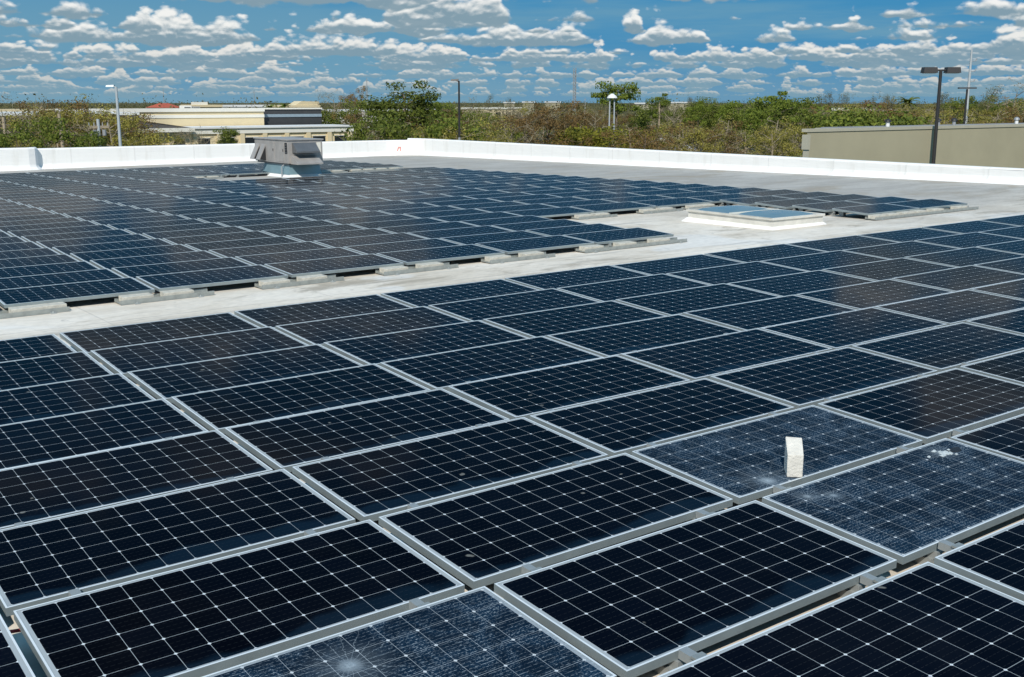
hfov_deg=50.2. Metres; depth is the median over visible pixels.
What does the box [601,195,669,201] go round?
solar panel
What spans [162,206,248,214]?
solar panel
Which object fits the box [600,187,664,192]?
solar panel
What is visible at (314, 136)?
shop window
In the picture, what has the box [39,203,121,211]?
solar panel
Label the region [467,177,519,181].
solar panel
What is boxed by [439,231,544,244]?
solar panel
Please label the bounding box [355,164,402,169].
solar panel
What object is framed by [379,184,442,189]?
solar panel
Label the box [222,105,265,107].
warehouse
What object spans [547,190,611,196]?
solar panel
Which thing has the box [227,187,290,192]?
solar panel
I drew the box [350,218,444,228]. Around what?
solar panel
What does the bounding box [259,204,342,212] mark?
solar panel
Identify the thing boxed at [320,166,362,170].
solar panel
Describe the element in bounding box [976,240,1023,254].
solar panel
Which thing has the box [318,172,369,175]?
solar panel
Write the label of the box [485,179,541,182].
solar panel
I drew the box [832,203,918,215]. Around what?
solar panel
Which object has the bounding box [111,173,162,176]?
solar panel
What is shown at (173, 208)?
solar panel
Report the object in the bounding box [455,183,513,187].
solar panel
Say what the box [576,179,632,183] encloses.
solar panel
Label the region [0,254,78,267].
solar panel
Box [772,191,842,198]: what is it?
solar panel
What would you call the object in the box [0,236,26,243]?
solar panel
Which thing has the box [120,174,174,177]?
solar panel
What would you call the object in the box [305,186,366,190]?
solar panel
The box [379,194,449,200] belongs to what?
solar panel
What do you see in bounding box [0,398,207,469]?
solar panel
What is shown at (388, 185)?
solar panel
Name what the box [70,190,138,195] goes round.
solar panel
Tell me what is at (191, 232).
solar panel
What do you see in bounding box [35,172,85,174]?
solar panel
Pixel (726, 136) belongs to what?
tree
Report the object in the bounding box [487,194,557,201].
solar panel
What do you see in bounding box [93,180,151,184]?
solar panel
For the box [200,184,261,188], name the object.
solar panel
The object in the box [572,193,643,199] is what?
solar panel
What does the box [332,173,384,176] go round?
solar panel
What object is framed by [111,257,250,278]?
solar panel
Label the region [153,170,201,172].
solar panel
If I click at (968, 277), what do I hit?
solar panel
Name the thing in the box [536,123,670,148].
shrub
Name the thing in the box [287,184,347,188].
solar panel
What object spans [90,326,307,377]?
solar panel
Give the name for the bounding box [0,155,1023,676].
roof
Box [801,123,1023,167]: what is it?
commercial building
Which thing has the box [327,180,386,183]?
solar panel
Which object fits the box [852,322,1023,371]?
solar panel
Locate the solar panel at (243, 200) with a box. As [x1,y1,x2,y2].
[206,197,283,203]
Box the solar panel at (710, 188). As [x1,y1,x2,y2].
[681,186,737,191]
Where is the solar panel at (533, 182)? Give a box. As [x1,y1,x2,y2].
[507,180,560,184]
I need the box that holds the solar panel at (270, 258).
[235,247,362,265]
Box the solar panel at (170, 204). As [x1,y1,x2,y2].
[131,201,211,208]
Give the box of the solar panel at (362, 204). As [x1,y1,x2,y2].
[333,200,408,207]
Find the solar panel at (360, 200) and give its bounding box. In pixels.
[313,197,390,204]
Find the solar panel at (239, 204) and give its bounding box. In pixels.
[223,199,298,206]
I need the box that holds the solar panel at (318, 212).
[280,208,363,216]
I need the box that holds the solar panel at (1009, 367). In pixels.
[960,350,1023,384]
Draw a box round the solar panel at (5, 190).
[0,188,42,191]
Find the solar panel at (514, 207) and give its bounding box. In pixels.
[475,204,555,211]
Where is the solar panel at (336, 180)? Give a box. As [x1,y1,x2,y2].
[313,178,367,182]
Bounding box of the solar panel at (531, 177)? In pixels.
[513,175,564,178]
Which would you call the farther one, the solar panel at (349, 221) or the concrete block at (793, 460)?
the solar panel at (349, 221)
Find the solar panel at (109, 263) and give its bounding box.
[90,250,222,270]
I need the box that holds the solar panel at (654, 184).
[626,182,681,187]
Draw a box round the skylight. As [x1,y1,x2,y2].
[682,205,825,229]
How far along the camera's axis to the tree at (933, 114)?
137.53 m
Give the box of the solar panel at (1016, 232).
[980,226,1023,238]
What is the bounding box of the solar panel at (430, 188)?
[398,186,464,191]
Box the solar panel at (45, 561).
[0,469,354,615]
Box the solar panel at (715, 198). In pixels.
[688,193,758,205]
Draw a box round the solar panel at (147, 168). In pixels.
[126,167,170,169]
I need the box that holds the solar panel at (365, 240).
[313,232,426,247]
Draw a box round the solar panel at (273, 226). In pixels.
[238,220,338,230]
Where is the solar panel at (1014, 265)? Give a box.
[974,256,1023,273]
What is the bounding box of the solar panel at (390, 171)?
[366,170,411,172]
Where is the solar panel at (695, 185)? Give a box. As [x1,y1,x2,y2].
[653,183,710,189]
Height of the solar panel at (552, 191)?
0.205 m
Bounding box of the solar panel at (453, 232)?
[407,225,510,238]
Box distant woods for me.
[0,93,1023,132]
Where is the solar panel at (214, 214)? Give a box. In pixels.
[179,210,266,218]
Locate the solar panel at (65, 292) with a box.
[0,277,154,307]
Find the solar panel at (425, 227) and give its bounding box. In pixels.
[377,221,475,232]
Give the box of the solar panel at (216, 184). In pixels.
[186,182,246,186]
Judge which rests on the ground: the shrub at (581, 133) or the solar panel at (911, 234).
the shrub at (581, 133)
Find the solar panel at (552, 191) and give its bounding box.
[522,188,584,194]
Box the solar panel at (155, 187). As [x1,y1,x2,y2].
[125,185,188,189]
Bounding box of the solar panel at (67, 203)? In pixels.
[28,200,107,207]
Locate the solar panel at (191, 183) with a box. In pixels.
[173,181,231,185]
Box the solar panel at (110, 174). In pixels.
[103,172,152,175]
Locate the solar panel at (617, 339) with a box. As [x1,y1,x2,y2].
[547,314,739,356]
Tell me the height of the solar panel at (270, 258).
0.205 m
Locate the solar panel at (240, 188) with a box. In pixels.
[212,185,275,190]
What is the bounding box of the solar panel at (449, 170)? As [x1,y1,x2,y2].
[426,169,470,171]
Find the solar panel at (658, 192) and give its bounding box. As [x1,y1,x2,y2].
[627,189,694,195]
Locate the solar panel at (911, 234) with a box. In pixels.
[859,228,959,241]
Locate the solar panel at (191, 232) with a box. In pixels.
[142,226,248,238]
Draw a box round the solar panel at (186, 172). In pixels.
[163,171,211,173]
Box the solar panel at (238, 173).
[222,170,269,176]
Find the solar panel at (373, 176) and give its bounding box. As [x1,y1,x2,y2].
[349,174,400,178]
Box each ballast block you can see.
[8,304,45,312]
[40,302,66,308]
[119,293,153,300]
[160,288,193,295]
[259,278,289,286]
[296,274,326,280]
[379,265,407,272]
[415,262,443,267]
[485,254,510,261]
[518,251,543,256]
[574,214,592,218]
[579,244,603,250]
[591,212,608,215]
[613,241,636,246]
[639,208,656,212]
[647,237,669,242]
[656,207,672,209]
[685,204,701,208]
[698,203,714,205]
[868,214,885,218]
[883,213,899,215]
[897,211,914,214]
[911,210,926,212]
[926,208,943,211]
[950,205,967,208]
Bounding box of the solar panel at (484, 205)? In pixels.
[448,201,524,208]
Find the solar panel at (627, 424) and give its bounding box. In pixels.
[530,378,794,456]
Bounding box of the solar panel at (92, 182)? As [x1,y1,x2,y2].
[84,179,142,183]
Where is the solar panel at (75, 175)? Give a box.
[49,174,102,177]
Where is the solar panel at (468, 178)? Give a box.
[446,176,500,179]
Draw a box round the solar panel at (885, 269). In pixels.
[822,258,955,280]
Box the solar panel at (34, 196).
[0,193,72,199]
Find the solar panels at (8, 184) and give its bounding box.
[0,160,381,202]
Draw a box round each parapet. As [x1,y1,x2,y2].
[0,147,41,170]
[37,140,407,168]
[407,138,1023,184]
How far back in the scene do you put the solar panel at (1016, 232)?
20.44 m
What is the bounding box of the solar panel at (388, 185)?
[361,183,422,187]
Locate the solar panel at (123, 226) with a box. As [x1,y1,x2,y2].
[107,219,205,229]
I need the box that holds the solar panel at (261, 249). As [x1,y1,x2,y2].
[208,241,329,257]
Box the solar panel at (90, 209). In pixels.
[50,206,136,213]
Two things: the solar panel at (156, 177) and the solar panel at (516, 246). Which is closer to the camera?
the solar panel at (516, 246)
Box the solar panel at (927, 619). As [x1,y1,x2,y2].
[657,562,1023,676]
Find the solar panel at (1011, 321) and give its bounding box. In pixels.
[966,309,1023,335]
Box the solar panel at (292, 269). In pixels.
[264,254,403,277]
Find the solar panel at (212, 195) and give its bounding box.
[176,192,247,198]
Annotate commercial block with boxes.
[181,102,222,107]
[267,101,320,107]
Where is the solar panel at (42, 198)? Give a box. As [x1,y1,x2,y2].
[7,195,83,202]
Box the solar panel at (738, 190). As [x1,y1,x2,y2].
[710,187,769,193]
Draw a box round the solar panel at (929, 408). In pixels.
[817,368,1023,443]
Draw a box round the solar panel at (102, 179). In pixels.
[74,178,130,181]
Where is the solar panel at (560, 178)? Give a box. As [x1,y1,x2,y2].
[532,176,586,180]
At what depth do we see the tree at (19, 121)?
89.61 m
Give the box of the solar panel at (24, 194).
[0,192,62,196]
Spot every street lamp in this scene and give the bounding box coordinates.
[106,85,121,145]
[451,79,460,139]
[920,67,960,163]
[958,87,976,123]
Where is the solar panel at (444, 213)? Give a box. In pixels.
[403,208,488,217]
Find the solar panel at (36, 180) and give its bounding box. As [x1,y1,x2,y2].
[7,179,65,182]
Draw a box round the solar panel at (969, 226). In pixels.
[922,220,1016,233]
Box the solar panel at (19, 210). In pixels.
[0,207,42,212]
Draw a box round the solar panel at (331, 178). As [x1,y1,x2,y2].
[297,177,353,180]
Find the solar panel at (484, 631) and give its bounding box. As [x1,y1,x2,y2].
[202,586,616,676]
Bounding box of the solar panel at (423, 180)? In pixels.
[396,178,451,182]
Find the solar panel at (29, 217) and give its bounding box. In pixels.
[0,213,66,221]
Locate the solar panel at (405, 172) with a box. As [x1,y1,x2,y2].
[380,171,427,174]
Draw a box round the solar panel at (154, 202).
[118,198,194,205]
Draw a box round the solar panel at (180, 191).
[149,189,217,193]
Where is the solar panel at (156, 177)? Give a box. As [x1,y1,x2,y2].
[130,175,184,178]
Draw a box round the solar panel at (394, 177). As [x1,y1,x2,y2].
[363,176,419,179]
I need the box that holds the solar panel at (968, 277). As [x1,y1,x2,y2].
[891,265,1023,291]
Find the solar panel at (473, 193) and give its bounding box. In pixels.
[440,190,508,195]
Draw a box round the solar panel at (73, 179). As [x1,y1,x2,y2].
[66,176,121,180]
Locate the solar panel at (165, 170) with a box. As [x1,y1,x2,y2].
[143,169,191,171]
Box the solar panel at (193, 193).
[162,190,231,196]
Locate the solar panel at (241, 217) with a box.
[197,213,289,222]
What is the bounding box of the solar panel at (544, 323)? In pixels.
[483,300,665,337]
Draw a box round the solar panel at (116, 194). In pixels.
[81,192,151,197]
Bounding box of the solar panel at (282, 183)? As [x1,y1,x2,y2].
[258,181,317,185]
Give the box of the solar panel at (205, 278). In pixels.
[136,265,287,291]
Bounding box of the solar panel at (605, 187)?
[574,185,638,190]
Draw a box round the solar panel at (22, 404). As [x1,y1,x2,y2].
[0,373,155,424]
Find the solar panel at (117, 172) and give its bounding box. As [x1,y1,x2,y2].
[94,171,142,173]
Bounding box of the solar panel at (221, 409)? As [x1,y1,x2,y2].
[171,363,429,433]
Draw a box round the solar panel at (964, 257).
[904,247,1023,266]
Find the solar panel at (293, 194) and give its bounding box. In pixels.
[259,191,329,196]
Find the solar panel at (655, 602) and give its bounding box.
[494,500,896,676]
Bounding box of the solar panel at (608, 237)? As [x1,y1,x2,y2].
[563,227,673,246]
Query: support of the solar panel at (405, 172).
on the roof
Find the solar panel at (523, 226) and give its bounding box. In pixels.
[491,219,585,230]
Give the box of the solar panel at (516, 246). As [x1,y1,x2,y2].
[475,235,593,254]
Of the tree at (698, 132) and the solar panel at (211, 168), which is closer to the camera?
the solar panel at (211, 168)
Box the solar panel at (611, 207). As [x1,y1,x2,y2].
[570,202,655,212]
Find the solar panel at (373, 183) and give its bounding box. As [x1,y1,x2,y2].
[344,181,401,185]
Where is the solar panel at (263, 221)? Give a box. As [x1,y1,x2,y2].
[217,216,312,226]
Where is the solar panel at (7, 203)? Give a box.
[0,202,19,205]
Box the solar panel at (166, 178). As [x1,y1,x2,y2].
[140,176,195,180]
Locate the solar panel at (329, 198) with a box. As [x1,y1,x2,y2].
[293,195,365,201]
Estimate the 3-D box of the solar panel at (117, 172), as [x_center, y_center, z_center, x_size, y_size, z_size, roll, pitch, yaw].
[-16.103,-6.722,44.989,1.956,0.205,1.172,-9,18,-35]
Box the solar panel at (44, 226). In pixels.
[0,220,97,232]
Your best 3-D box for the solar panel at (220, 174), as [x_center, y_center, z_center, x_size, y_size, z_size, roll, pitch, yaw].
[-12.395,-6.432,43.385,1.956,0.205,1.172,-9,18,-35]
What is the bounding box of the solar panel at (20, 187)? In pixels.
[0,186,32,189]
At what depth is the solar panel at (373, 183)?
36.30 m
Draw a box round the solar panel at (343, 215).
[301,211,391,219]
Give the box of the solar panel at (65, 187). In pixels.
[40,185,105,189]
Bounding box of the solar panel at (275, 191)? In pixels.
[242,189,308,194]
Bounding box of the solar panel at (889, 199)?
[845,196,915,203]
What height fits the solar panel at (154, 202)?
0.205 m
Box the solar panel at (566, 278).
[505,265,647,289]
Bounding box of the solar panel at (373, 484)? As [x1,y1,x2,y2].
[292,417,607,520]
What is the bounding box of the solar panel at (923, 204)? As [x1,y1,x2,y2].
[886,199,967,209]
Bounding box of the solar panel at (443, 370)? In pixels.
[380,336,602,389]
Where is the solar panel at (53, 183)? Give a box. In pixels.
[23,182,83,185]
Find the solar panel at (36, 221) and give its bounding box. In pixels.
[0,217,81,226]
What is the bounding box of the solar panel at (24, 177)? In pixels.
[0,176,50,179]
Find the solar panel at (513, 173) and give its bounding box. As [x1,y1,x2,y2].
[475,172,523,175]
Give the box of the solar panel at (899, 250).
[842,241,958,258]
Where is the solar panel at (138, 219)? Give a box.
[91,215,186,225]
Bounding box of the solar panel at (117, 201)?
[104,196,180,203]
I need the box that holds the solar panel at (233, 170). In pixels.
[212,169,256,175]
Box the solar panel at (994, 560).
[934,520,1023,600]
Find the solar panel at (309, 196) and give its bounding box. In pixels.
[276,193,346,199]
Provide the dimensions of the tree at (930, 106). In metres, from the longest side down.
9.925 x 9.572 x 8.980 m
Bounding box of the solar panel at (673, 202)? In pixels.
[632,197,712,207]
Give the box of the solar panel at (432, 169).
[411,168,453,170]
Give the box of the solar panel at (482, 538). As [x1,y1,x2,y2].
[378,453,732,588]
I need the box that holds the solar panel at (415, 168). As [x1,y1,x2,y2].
[394,167,437,169]
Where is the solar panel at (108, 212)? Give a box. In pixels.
[63,208,152,217]
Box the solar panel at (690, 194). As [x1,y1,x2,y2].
[658,191,723,197]
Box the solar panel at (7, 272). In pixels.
[0,261,99,277]
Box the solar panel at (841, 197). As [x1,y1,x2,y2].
[809,194,876,201]
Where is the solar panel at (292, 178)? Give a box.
[284,176,335,179]
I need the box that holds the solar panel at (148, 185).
[113,183,175,188]
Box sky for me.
[0,0,1023,103]
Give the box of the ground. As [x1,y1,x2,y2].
[0,103,1019,148]
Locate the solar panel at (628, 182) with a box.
[600,180,658,185]
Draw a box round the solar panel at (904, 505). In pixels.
[762,438,1023,564]
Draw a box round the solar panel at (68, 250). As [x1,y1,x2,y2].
[52,238,173,255]
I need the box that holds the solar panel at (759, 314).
[683,295,855,330]
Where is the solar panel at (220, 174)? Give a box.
[172,172,228,176]
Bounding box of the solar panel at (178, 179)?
[150,178,205,181]
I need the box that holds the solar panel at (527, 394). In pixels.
[447,355,690,419]
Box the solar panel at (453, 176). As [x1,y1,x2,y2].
[429,174,479,178]
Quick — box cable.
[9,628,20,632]
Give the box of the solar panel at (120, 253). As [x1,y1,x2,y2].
[70,244,196,262]
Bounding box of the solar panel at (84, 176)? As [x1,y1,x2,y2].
[57,175,111,178]
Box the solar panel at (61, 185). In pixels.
[31,183,94,187]
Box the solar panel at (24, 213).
[0,211,53,216]
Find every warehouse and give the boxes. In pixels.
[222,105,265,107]
[321,109,434,135]
[457,107,524,126]
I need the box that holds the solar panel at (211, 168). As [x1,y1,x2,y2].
[190,167,235,169]
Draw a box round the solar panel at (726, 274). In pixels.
[666,261,807,284]
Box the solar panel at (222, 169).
[201,168,245,170]
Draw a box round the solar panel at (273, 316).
[234,294,412,328]
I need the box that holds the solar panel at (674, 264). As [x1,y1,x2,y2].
[612,254,742,274]
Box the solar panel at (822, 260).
[760,250,888,270]
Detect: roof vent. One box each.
[885,119,890,126]
[951,118,956,124]
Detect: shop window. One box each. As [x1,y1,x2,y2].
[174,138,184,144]
[198,138,209,143]
[245,137,254,142]
[312,135,325,141]
[334,135,346,140]
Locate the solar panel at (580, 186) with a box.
[550,183,612,188]
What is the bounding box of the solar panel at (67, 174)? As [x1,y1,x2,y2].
[41,173,93,176]
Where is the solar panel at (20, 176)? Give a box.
[0,175,40,177]
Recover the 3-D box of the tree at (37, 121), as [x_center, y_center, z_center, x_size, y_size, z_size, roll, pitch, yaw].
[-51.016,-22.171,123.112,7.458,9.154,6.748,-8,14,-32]
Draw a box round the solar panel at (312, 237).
[286,228,392,241]
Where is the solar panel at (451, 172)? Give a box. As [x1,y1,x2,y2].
[442,170,487,173]
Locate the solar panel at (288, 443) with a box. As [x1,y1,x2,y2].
[225,388,509,471]
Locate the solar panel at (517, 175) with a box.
[495,173,542,177]
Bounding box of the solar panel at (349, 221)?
[325,214,415,224]
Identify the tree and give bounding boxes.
[0,92,67,147]
[0,95,53,146]
[0,118,58,147]
[1,109,87,147]
[5,99,79,147]
[15,101,114,147]
[25,100,80,147]
[33,116,108,147]
[35,94,124,147]
[55,108,162,146]
[58,99,160,147]
[62,101,178,145]
[70,120,113,146]
[96,113,158,145]
[124,128,164,145]
[139,135,184,145]
[164,128,193,144]
[178,130,215,144]
[179,126,211,144]
[211,126,240,143]
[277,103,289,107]
[315,89,348,124]
[330,86,369,137]
[339,118,396,140]
[340,99,386,140]
[359,80,451,139]
[365,112,427,139]
[366,122,438,139]
[392,125,435,139]
[419,109,447,124]
[428,99,442,117]
[428,114,501,139]
[428,117,493,140]
[432,102,462,132]
[440,109,473,134]
[453,109,500,129]
[455,101,495,117]
[457,110,511,129]
[460,94,503,124]
[466,117,522,142]
[467,122,518,142]
[468,114,525,137]
[474,106,521,138]
[479,106,562,144]
[484,94,494,116]
[486,118,541,143]
[488,109,545,142]
[492,98,539,118]
[494,101,522,140]
[497,101,597,146]
[498,102,551,135]
[506,102,559,143]
[530,102,593,142]
[548,105,594,132]
[554,106,608,128]
[573,115,599,129]
[581,104,617,145]
[587,110,612,142]
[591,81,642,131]
[598,114,634,133]
[598,120,699,151]
[601,114,627,129]
[612,123,641,147]
[617,110,655,129]
[624,110,674,145]
[636,122,686,149]
[643,93,673,125]
[647,118,703,151]
[651,123,721,151]
[657,101,699,148]
[661,118,690,149]
[662,110,688,148]
[667,101,704,140]
[668,120,735,152]
[680,121,747,153]
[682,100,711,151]
[686,126,734,152]
[690,101,738,147]
[695,96,727,144]
[709,117,742,153]
[709,118,754,153]
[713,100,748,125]
[715,116,741,145]
[716,126,769,155]
[723,103,767,152]
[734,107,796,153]
[739,116,800,156]
[742,123,801,156]
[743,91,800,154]
[748,117,796,154]
[748,126,802,156]
[752,97,821,156]
[774,120,812,156]
[790,102,807,119]
[797,102,853,152]
[817,94,828,112]
[822,91,836,113]
[834,93,848,107]
[835,105,878,115]
[847,102,904,123]
[851,100,882,110]
[855,100,923,124]
[861,96,920,113]
[869,100,920,125]
[878,93,890,105]
[880,107,942,123]
[896,97,919,109]
[910,99,949,124]
[912,104,928,114]
[918,99,953,122]
[918,108,988,124]
[920,102,945,124]
[932,92,948,114]
[936,92,950,124]
[939,95,976,123]
[946,101,962,123]
[946,106,984,123]
[955,97,1000,122]
[957,101,982,123]
[963,105,1000,122]
[966,97,1023,123]
[968,84,1003,120]
[969,102,1023,122]
[977,106,1023,123]
[979,95,1005,122]
[981,77,1023,120]
[991,99,1020,122]
[998,98,1023,122]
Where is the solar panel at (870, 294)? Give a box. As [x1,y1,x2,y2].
[796,279,951,309]
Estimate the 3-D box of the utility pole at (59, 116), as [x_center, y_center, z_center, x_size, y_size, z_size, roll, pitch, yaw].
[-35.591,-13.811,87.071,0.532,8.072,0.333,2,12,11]
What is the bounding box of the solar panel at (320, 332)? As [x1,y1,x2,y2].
[275,306,467,345]
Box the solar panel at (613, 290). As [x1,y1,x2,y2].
[557,273,708,301]
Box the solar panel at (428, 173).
[395,172,447,175]
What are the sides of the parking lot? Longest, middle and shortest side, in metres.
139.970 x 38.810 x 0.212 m
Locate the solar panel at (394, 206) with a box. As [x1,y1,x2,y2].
[355,203,434,210]
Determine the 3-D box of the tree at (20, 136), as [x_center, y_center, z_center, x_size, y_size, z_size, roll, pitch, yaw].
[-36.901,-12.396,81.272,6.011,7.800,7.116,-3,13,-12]
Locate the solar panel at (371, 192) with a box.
[339,189,405,195]
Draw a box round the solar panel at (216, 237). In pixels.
[162,231,275,244]
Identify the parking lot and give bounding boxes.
[664,144,802,155]
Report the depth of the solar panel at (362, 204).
28.35 m
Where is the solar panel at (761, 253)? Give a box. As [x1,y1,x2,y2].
[704,244,825,262]
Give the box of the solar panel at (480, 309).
[428,288,599,321]
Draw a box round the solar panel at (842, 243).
[787,235,897,251]
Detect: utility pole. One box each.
[2,117,6,138]
[57,113,64,147]
[87,119,108,146]
[658,102,659,142]
[965,50,976,123]
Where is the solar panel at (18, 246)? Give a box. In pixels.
[0,241,42,250]
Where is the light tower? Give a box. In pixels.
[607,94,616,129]
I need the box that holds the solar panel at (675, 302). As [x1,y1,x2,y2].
[615,283,779,315]
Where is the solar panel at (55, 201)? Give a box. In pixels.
[17,198,96,205]
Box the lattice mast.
[573,68,575,111]
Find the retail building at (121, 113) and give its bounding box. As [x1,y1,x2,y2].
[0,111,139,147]
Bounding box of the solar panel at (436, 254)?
[376,244,504,264]
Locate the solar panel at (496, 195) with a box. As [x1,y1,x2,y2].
[465,192,532,198]
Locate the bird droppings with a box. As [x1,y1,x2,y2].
[927,447,960,457]
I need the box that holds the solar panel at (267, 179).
[230,178,287,181]
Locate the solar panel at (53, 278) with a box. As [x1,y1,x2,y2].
[0,268,124,289]
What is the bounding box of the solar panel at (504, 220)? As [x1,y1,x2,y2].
[459,215,552,225]
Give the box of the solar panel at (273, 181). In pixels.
[243,179,299,183]
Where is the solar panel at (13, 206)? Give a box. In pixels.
[0,205,30,208]
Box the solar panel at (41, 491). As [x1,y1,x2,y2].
[0,430,272,529]
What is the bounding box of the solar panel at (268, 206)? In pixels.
[240,202,319,209]
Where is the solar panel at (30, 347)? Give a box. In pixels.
[0,334,76,361]
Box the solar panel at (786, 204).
[755,198,830,210]
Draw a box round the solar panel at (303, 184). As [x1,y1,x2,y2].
[272,182,332,186]
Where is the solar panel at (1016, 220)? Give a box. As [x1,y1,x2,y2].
[980,214,1023,225]
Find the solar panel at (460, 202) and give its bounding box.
[424,198,501,205]
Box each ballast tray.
[0,307,69,318]
[114,288,214,304]
[205,176,223,178]
[254,274,343,289]
[322,170,347,172]
[349,168,396,171]
[375,262,458,275]
[481,252,555,263]
[572,213,617,219]
[576,237,687,252]
[636,207,683,213]
[681,205,717,208]
[865,206,978,219]
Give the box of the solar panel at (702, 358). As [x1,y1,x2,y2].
[621,328,832,380]
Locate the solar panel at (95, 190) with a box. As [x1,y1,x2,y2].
[59,188,126,193]
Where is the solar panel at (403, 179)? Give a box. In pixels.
[380,177,433,181]
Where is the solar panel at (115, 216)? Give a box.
[77,212,166,220]
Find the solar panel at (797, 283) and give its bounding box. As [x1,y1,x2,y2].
[727,270,873,296]
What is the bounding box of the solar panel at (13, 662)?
[0,615,35,676]
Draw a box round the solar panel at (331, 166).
[320,165,343,170]
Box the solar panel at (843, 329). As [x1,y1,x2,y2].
[761,307,947,349]
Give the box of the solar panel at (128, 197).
[92,194,167,200]
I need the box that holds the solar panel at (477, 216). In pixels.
[430,212,519,221]
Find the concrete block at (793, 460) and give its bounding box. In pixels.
[784,437,803,476]
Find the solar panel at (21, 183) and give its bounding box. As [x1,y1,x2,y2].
[15,180,75,184]
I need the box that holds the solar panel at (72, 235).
[21,229,131,242]
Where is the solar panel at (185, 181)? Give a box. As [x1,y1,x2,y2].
[163,179,220,183]
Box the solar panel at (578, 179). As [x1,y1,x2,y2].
[555,177,606,181]
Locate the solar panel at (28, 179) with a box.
[0,177,57,181]
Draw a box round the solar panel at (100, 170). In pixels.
[79,169,125,171]
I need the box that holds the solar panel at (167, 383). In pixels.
[127,344,361,402]
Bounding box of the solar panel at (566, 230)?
[525,223,625,235]
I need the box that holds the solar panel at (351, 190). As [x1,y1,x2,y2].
[321,188,386,193]
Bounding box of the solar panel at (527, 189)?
[498,187,558,192]
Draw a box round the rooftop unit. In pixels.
[250,137,322,177]
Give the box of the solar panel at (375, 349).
[323,320,527,365]
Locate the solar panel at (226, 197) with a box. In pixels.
[190,195,262,200]
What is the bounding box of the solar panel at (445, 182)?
[415,180,471,184]
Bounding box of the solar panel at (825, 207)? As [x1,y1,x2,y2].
[792,201,869,215]
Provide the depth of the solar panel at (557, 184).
34.85 m
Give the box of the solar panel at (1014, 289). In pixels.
[970,279,1023,299]
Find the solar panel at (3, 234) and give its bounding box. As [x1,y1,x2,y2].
[0,232,12,236]
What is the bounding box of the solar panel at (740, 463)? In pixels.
[632,405,922,503]
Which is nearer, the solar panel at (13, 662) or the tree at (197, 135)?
the solar panel at (13, 662)
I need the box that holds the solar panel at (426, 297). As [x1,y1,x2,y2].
[381,279,538,306]
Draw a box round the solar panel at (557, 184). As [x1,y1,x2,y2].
[527,181,587,186]
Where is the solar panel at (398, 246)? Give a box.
[343,238,460,253]
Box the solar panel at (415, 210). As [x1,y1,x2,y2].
[378,206,458,214]
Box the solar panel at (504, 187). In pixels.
[476,185,534,190]
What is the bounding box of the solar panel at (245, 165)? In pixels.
[224,164,263,166]
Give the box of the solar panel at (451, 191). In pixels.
[418,188,486,193]
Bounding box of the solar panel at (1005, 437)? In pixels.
[950,414,1023,461]
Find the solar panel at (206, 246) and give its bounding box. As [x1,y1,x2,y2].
[184,236,300,250]
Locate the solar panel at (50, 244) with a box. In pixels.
[36,234,150,248]
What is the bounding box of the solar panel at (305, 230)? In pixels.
[261,224,363,236]
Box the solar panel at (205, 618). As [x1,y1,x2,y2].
[13,519,464,676]
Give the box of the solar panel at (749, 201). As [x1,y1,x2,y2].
[720,196,789,206]
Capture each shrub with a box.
[321,107,342,124]
[322,109,367,134]
[333,109,426,140]
[407,111,494,140]
[462,119,527,142]
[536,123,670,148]
[546,123,655,148]
[570,127,655,149]
[792,104,932,156]
[815,104,934,126]
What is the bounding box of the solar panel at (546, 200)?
[513,197,586,203]
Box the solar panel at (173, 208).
[146,203,229,211]
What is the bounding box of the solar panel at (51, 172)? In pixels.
[27,170,78,173]
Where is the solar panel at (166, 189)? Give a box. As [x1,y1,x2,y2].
[136,187,202,191]
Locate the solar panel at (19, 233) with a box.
[7,225,112,237]
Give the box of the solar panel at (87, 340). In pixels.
[59,312,260,355]
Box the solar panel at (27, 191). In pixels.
[0,189,51,193]
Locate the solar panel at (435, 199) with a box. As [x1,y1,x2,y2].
[400,196,474,202]
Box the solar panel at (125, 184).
[104,182,165,186]
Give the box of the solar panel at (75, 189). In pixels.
[50,186,114,191]
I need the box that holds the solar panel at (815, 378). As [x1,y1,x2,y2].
[710,347,937,408]
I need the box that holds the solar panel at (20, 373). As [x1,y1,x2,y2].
[0,351,113,390]
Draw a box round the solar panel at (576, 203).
[540,199,615,206]
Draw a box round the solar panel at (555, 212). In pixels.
[505,207,593,217]
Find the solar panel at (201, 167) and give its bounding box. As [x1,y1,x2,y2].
[181,166,223,168]
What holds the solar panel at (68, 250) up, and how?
on the roof
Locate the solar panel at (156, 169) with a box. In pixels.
[135,168,180,170]
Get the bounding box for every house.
[146,103,178,107]
[503,102,514,106]
[522,101,534,114]
[544,101,560,115]
[634,103,651,127]
[669,102,690,111]
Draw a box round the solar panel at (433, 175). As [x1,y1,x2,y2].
[413,173,461,176]
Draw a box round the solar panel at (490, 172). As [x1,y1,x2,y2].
[457,171,508,174]
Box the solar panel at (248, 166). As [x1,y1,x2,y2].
[236,166,263,167]
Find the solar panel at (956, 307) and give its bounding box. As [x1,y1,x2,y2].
[875,289,1023,324]
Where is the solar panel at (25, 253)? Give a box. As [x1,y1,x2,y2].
[0,248,58,258]
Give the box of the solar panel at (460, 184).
[434,182,493,185]
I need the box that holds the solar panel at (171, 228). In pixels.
[124,222,226,234]
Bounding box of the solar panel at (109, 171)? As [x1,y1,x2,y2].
[86,170,134,172]
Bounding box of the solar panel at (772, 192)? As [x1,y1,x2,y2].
[739,189,804,195]
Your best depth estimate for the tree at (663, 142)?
117.86 m
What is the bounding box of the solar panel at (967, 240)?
[914,232,1023,248]
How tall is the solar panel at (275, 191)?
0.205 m
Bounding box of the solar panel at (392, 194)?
[358,191,425,197]

